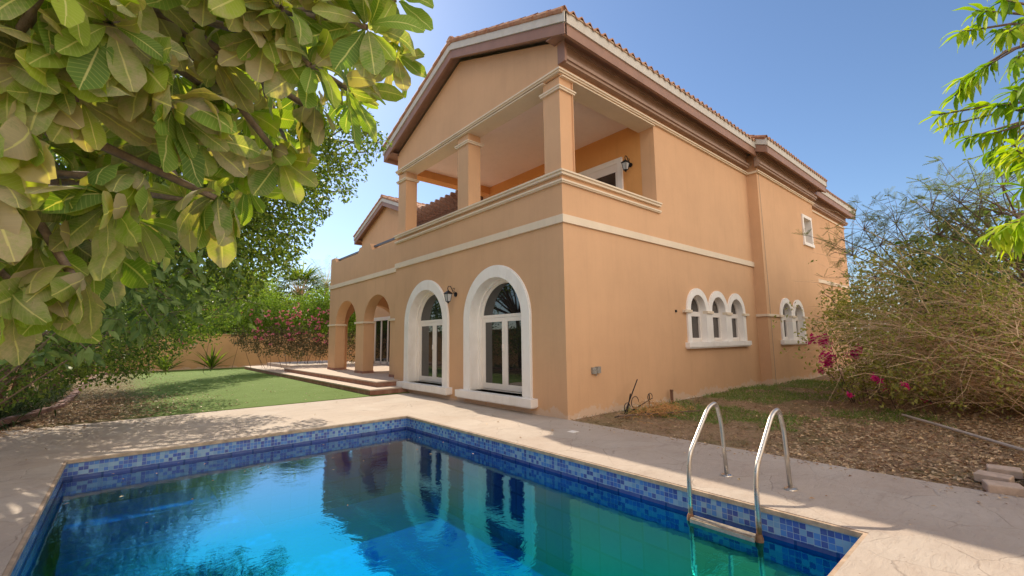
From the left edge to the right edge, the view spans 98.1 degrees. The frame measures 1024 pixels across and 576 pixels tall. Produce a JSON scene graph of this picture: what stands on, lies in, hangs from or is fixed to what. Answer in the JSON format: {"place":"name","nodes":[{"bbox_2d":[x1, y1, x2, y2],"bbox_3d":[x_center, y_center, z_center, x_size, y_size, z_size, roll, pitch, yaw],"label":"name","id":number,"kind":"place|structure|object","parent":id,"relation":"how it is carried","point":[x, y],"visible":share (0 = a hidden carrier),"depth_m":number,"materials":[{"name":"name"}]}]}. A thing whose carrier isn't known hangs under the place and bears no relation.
{"place":"outdoors","nodes":[
{"label":"outdoors","id":0,"kind":"place"},
{"bbox_2d":[0,240,271,403],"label":"plumeria shrub","id":1,"kind":"object","parent":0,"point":[116,322],"visible":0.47,"depth_m":6.01,"materials":[{"name":"green plant"}]},
{"bbox_2d":[34,367,409,427],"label":"lawn","id":2,"kind":"structure","parent":0,"point":[246,385],"depth_m":13.46,"materials":[{"name":"green plant"}]},
{"bbox_2d":[0,372,115,424],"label":"planting kerb","id":3,"kind":"structure","parent":2,"relation":"on","point":[70,398],"depth_m":10.02,"materials":[{"name":"concrete"}]},
{"bbox_2d":[0,369,306,437],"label":"leaf litter","id":4,"kind":"object","parent":2,"relation":"on","point":[63,417],"visible":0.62,"depth_m":10.24,"materials":[{"name":"brown plant"}]},
{"bbox_2d":[42,262,281,382],"bbox_3d":[-15.833,0.942,20.113,7.163,6.294,13.370,1,-7,-14],"label":"hedge shrub","id":5,"kind":"object","parent":2,"relation":"on","point":[222,310],"visible":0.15,"depth_m":19.76,"materials":[{"name":"green plant"}]},
{"bbox_2d":[151,353,185,371],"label":"spiky plant","id":6,"kind":"object","parent":2,"relation":"on","point":[165,368],"visible":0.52,"depth_m":24.22,"materials":[{"name":"green plant"}]},
{"bbox_2d":[186,343,238,368],"bbox_3d":[-17.277,3.972,25.794,2.117,1.604,2.551,-1,-7,6],"label":"spiky plant","id":7,"kind":"object","parent":2,"relation":"on","point":[210,363],"visible":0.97,"depth_m":25.72,"materials":[{"name":"green plant"}]},
{"bbox_2d":[222,285,383,369],"bbox_3d":[-10.909,2.142,24.302,8.521,4.752,3.524,2,-7,-23],"label":"bougainvillea","id":8,"kind":"object","parent":2,"relation":"on","point":[320,318],"visible":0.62,"depth_m":23.78,"materials":[{"name":"green plant"}]},
{"bbox_2d":[0,343,940,462],"bbox_3d":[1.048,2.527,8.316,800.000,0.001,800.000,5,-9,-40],"label":"ground","id":9,"kind":"structure","parent":0,"point":[847,453],"depth_m":5.98,"materials":[{"name":"soil"}]},
{"bbox_2d":[0,403,47,416],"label":"grass tuft","id":10,"kind":"object","parent":9,"relation":"on","point":[13,411],"visible":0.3,"depth_m":9.56,"materials":[{"name":"plant"}]},
{"bbox_2d":[3,385,50,412],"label":"grass tuft","id":11,"kind":"object","parent":9,"relation":"on","point":[22,399],"visible":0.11,"depth_m":10.93,"materials":[{"name":"green plant"}]},
{"bbox_2d":[0,398,56,430],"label":"grass tuft","id":12,"kind":"object","parent":9,"relation":"on","point":[3,416],"visible":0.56,"depth_m":8.90,"materials":[{"name":"plant"}]},
{"bbox_2d":[3,392,73,414],"bbox_3d":[-11.317,2.841,10.169,2.034,0.924,2.318,5,-9,-40],"label":"grass tuft","id":13,"kind":"object","parent":9,"relation":"on","point":[28,406],"visible":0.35,"depth_m":10.24,"materials":[{"name":"plant"}]},
{"bbox_2d":[7,387,82,404],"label":"grass tuft","id":14,"kind":"object","parent":9,"relation":"on","point":[53,399],"visible":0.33,"depth_m":12.13,"materials":[{"name":"green plant"}]},
{"bbox_2d":[5,385,92,401],"bbox_3d":[-13.745,3.151,12.927,1.947,0.955,2.176,-1,-7,-1],"label":"grass tuft","id":15,"kind":"object","parent":9,"relation":"on","point":[49,389],"visible":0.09,"depth_m":13.06,"materials":[{"name":"green plant"}]},
{"bbox_2d":[35,383,99,394],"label":"grass tuft","id":16,"kind":"object","parent":9,"relation":"on","point":[62,388],"visible":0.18,"depth_m":14.32,"materials":[{"name":"green plant"}]},
{"bbox_2d":[0,282,243,412],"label":"hedge shrub","id":17,"kind":"object","parent":9,"relation":"on","point":[83,370],"visible":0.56,"depth_m":8.92,"materials":[{"name":"green plant"}]},
{"bbox_2d":[11,153,267,403],"bbox_3d":[-12.409,-0.125,14.545,6.776,7.110,12.253,5,-9,-40],"label":"broadleaf tree","id":18,"kind":"object","parent":9,"relation":"on","point":[45,330],"depth_m":11.50,"materials":[{"name":"green plant"}]},
{"bbox_2d":[0,74,392,398],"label":"broadleaf tree","id":19,"kind":"object","parent":9,"relation":"on","point":[263,225],"visible":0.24,"depth_m":8.74,"materials":[{"name":"green plant"}]},
{"bbox_2d":[54,334,355,375],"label":"boundary wall","id":20,"kind":"structure","parent":9,"relation":"on","point":[241,359],"depth_m":27.42,"materials":[{"name":"paint"}]},
{"bbox_2d":[59,322,355,379],"bbox_3d":[-13.519,2.998,22.161,12.821,2.625,2.643,3,-8,-28],"label":"hedge shrub","id":21,"kind":"object","parent":9,"relation":"on","point":[304,345],"visible":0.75,"depth_m":23.00,"materials":[{"name":"green plant"}]},
{"bbox_2d":[110,272,355,333],"bbox_3d":[-21.089,1.864,35.512,22.148,6.950,6.153,3,-8,-30],"label":"distant hedge","id":22,"kind":"object","parent":9,"relation":"on","point":[230,331],"visible":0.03,"depth_m":34.10,"materials":[{"name":"green plant"}]},
{"bbox_2d":[265,262,330,333],"bbox_3d":[-15.501,1.737,32.358,5.403,7.562,5.545,5,-9,-40],"label":"fan palm","id":23,"kind":"object","parent":9,"relation":"on","point":[305,277],"visible":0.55,"depth_m":31.93,"materials":[{"name":"green plant"}]},
{"bbox_2d":[289,256,336,299],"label":"date palm","id":24,"kind":"object","parent":9,"relation":"on","point":[328,284],"visible":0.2,"depth_m":55.16,"materials":[{"name":"green plant"}]},
{"bbox_2d":[244,5,855,419],"bbox_3d":[1.243,-0.558,24.250,22.863,9.812,24.880,5,-9,-40],"label":"villa","id":25,"kind":"object","parent":9,"relation":"on","point":[554,245],"visible":1,"depth_m":11.67,"materials":[{"name":"orange paint"}]},
{"bbox_2d":[374,316,389,363],"bbox_3d":[-6.436,2.704,23.003,0.160,2.450,3.500,5,-9,-40],"label":"garden door","id":26,"kind":"structure","parent":25,"relation":"in","point":[381,336],"depth_m":23.53,"materials":[{"name":"white glass"}]},
{"bbox_2d":[396,280,451,394],"bbox_3d":[-2.349,1.321,12.577,0.600,3.095,2.720,5,-9,-40],"label":"french door","id":27,"kind":"structure","parent":25,"relation":"in","point":[426,322],"depth_m":12.91,"materials":[{"name":"white glass"}]},
{"bbox_2d":[444,286,456,303],"bbox_3d":[-1.568,0.177,11.372,0.325,0.459,0.170,5,-9,-40],"label":"wall lantern","id":28,"kind":"object","parent":25,"relation":"attached to","point":[447,294],"depth_m":11.30,"materials":[{"name":"black metal"}]},
{"bbox_2d":[455,265,537,408],"bbox_3d":[-0.303,1.020,10.208,0.600,3.095,2.720,5,-9,-40],"label":"french door","id":29,"kind":"structure","parent":25,"relation":"in","point":[497,317],"depth_m":10.43,"materials":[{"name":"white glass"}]},
{"bbox_2d":[591,366,600,375],"bbox_3d":[1.695,1.676,8.941,0.240,0.180,0.058,5,-9,-40],"label":"outlet box","id":30,"kind":"object","parent":25,"relation":"attached to","point":[595,370],"visible":1,"depth_m":8.92,"materials":[{"name":"grey plastic"}]},
{"bbox_2d":[578,157,623,188],"bbox_3d":[2.343,-2.246,12.644,0.060,2.430,1.980,5,-9,-40],"label":"window","id":31,"kind":"structure","parent":25,"relation":"in","point":[611,172],"depth_m":12.30,"materials":[{"name":"white paint"}]},
{"bbox_2d":[621,155,632,171],"bbox_3d":[3.039,-3.261,11.727,0.325,0.459,0.170,5,-9,-40],"label":"wall lantern","id":32,"kind":"object","parent":25,"relation":"attached to","point":[626,164],"depth_m":11.65,"materials":[{"name":"black metal"}]},
{"bbox_2d":[686,288,710,341],"bbox_3d":[4.934,0.734,12.004,1.200,1.440,0.245,5,-9,-40],"label":"window","id":33,"kind":"structure","parent":25,"relation":"in","point":[698,323],"depth_m":12.17,"materials":[{"name":"white paint"}]},
{"bbox_2d":[708,291,729,341],"bbox_3d":[5.845,0.813,12.781,1.200,1.440,0.245,5,-9,-40],"label":"window","id":34,"kind":"structure","parent":25,"relation":"in","point":[719,323],"depth_m":12.96,"materials":[{"name":"white paint"}]},
{"bbox_2d":[727,293,747,340],"bbox_3d":[6.756,0.893,13.558,1.200,1.440,0.245,5,-9,-40],"label":"window","id":35,"kind":"structure","parent":25,"relation":"in","point":[737,322],"depth_m":13.74,"materials":[{"name":"white paint"}]},
{"bbox_2d":[780,298,795,339],"bbox_3d":[9.423,1.075,15.401,1.200,1.440,0.245,5,-9,-40],"label":"window","id":36,"kind":"structure","parent":25,"relation":"in","point":[787,324],"depth_m":15.58,"materials":[{"name":"white paint"}]},
{"bbox_2d":[792,300,806,339],"bbox_3d":[10.334,1.154,16.178,1.200,1.440,0.245,5,-9,-40],"label":"window","id":37,"kind":"structure","parent":25,"relation":"in","point":[798,323],"depth_m":16.38,"materials":[{"name":"white paint"}]},
{"bbox_2d":[801,214,814,247],"bbox_3d":[11.733,-2.254,17.836,1.200,1.240,0.320,5,-9,-40],"label":"window","id":38,"kind":"structure","parent":25,"relation":"in","point":[808,241],"depth_m":18.02,"materials":[{"name":"white paint"}]},
{"bbox_2d":[889,200,1023,344],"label":"shrub","id":39,"kind":"object","parent":9,"relation":"on","point":[957,235],"visible":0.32,"depth_m":8.91,"materials":[{"name":"green plant"}]},
{"bbox_2d":[0,393,1023,575],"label":"pool deck","id":40,"kind":"structure","parent":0,"point":[961,531],"depth_m":5.00,"materials":[{"name":"concrete"}]},
{"bbox_2d":[0,0,433,365],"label":"plumeria tree","id":41,"kind":"object","parent":40,"relation":"on","point":[104,102],"visible":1,"depth_m":1.59,"materials":[{"name":"green plant"}]},
{"bbox_2d":[2,416,867,575],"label":"swimming pool","id":42,"kind":"structure","parent":40,"relation":"in","point":[842,543],"depth_m":5.64,"materials":[{"name":"blue tile"}]},
{"bbox_2d":[17,428,840,575],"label":"water","id":43,"kind":"structure","parent":42,"relation":"in","point":[288,511],"depth_m":4.36,"materials":[{"name":"blue liquid"}]},
{"bbox_2d":[21,418,1018,524],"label":"leaf litter","id":44,"kind":"object","parent":40,"relation":"on","point":[784,458],"visible":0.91,"depth_m":5.13,"materials":[{"name":"brown plant"}]},
{"bbox_2d":[687,402,797,575],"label":"pool ladder","id":45,"kind":"object","parent":40,"relation":"attached to","point":[757,537],"visible":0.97,"depth_m":4.28,"materials":[{"name":"metal"}]},
{"bbox_2d":[918,0,1023,261],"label":"mango tree","id":46,"kind":"object","parent":40,"relation":"on","point":[1005,237],"visible":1,"depth_m":2.74,"materials":[{"name":"green plant"}]},
{"bbox_2d":[46,0,1023,336],"label":"sky","id":47,"kind":"structure","parent":0,"point":[846,87],"materials":[{"name":"blue"}]},
{"bbox_2d":[571,363,1023,490],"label":"garden soil","id":48,"kind":"structure","parent":0,"point":[739,436],"depth_m":7.30,"materials":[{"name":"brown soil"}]},
{"bbox_2d":[615,379,658,417],"bbox_3d":[2.456,2.207,8.941,1.508,0.631,0.573,5,-9,-40],"label":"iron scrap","id":49,"kind":"object","parent":48,"relation":"on","point":[628,404],"visible":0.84,"depth_m":9.04,"materials":[{"name":"black metal"}]},
{"bbox_2d":[617,397,697,423],"bbox_3d":[3.014,2.357,8.939,2.597,0.318,1.319,5,-9,-40],"label":"brushwood pile","id":50,"kind":"object","parent":48,"relation":"on","point":[662,409],"visible":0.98,"depth_m":8.73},
{"bbox_2d":[670,389,673,402],"bbox_3d":[3.781,2.563,10.513,0.078,0.310,0.078,-4,-7,27],"label":"pipe stub","id":51,"kind":"object","parent":48,"relation":"on","point":[671,395],"visible":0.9,"depth_m":10.49,"materials":[{"name":"brown metal"}]},
{"bbox_2d":[621,378,961,432],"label":"grass","id":52,"kind":"structure","parent":48,"relation":"on","point":[765,396],"depth_m":9.63,"materials":[{"name":"green plant"}]},
{"bbox_2d":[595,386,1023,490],"bbox_3d":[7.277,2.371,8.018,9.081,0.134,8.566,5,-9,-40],"label":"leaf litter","id":53,"kind":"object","parent":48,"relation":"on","point":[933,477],"visible":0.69,"depth_m":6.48,"materials":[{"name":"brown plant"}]},
{"bbox_2d":[902,414,1023,451],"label":"plastic pipe","id":54,"kind":"object","parent":53,"relation":"on","point":[975,435],"visible":1,"depth_m":6.53,"materials":[{"name":"grey plastic"}]},
{"bbox_2d":[794,165,981,317],"bbox_3d":[10.240,0.133,11.887,7.895,5.358,3.897,5,-9,-40],"label":"feathery tree","id":55,"kind":"object","parent":48,"relation":"on","point":[870,219],"visible":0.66,"depth_m":11.31,"materials":[{"name":"green plant"}]},
{"bbox_2d":[805,286,976,414],"bbox_3d":[8.503,1.405,10.123,5.955,3.008,3.107,5,-9,-40],"label":"bougainvillea","id":56,"kind":"object","parent":48,"relation":"on","point":[827,362],"visible":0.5,"depth_m":9.81,"materials":[{"name":"green plant"}]},
{"bbox_2d":[772,175,1023,426],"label":"dry shrub","id":57,"kind":"object","parent":48,"relation":"on","point":[984,361],"visible":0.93,"depth_m":8.26,"materials":[{"name":"green plant"}]},
{"bbox_2d":[821,208,1023,395],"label":"hedge shrub","id":58,"kind":"object","parent":48,"relation":"on","point":[865,279],"visible":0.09,"depth_m":14.42,"materials":[{"name":"green plant"}]},
{"bbox_2d":[870,127,1023,275],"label":"feathery tree","id":59,"kind":"object","parent":48,"relation":"on","point":[982,197],"visible":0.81,"depth_m":7.43,"materials":[{"name":"green plant"}]},
{"bbox_2d":[973,470,1014,482],"bbox_3d":[4.931,1.947,4.548,0.200,0.085,0.260,4,-8,-34],"label":"concrete block","id":60,"kind":"object","parent":48,"relation":"on","point":[979,475],"depth_m":4.53,"materials":[{"name":"beige concrete"}]},
{"bbox_2d":[982,479,1023,497],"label":"concrete block","id":61,"kind":"object","parent":48,"relation":"on","point":[1007,488],"depth_m":4.20,"materials":[{"name":"beige concrete"}]},
{"bbox_2d":[986,464,1023,479],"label":"concrete block","id":62,"kind":"object","parent":48,"relation":"on","point":[1016,472],"depth_m":4.72,"materials":[{"name":"beige concrete"}]}
]}

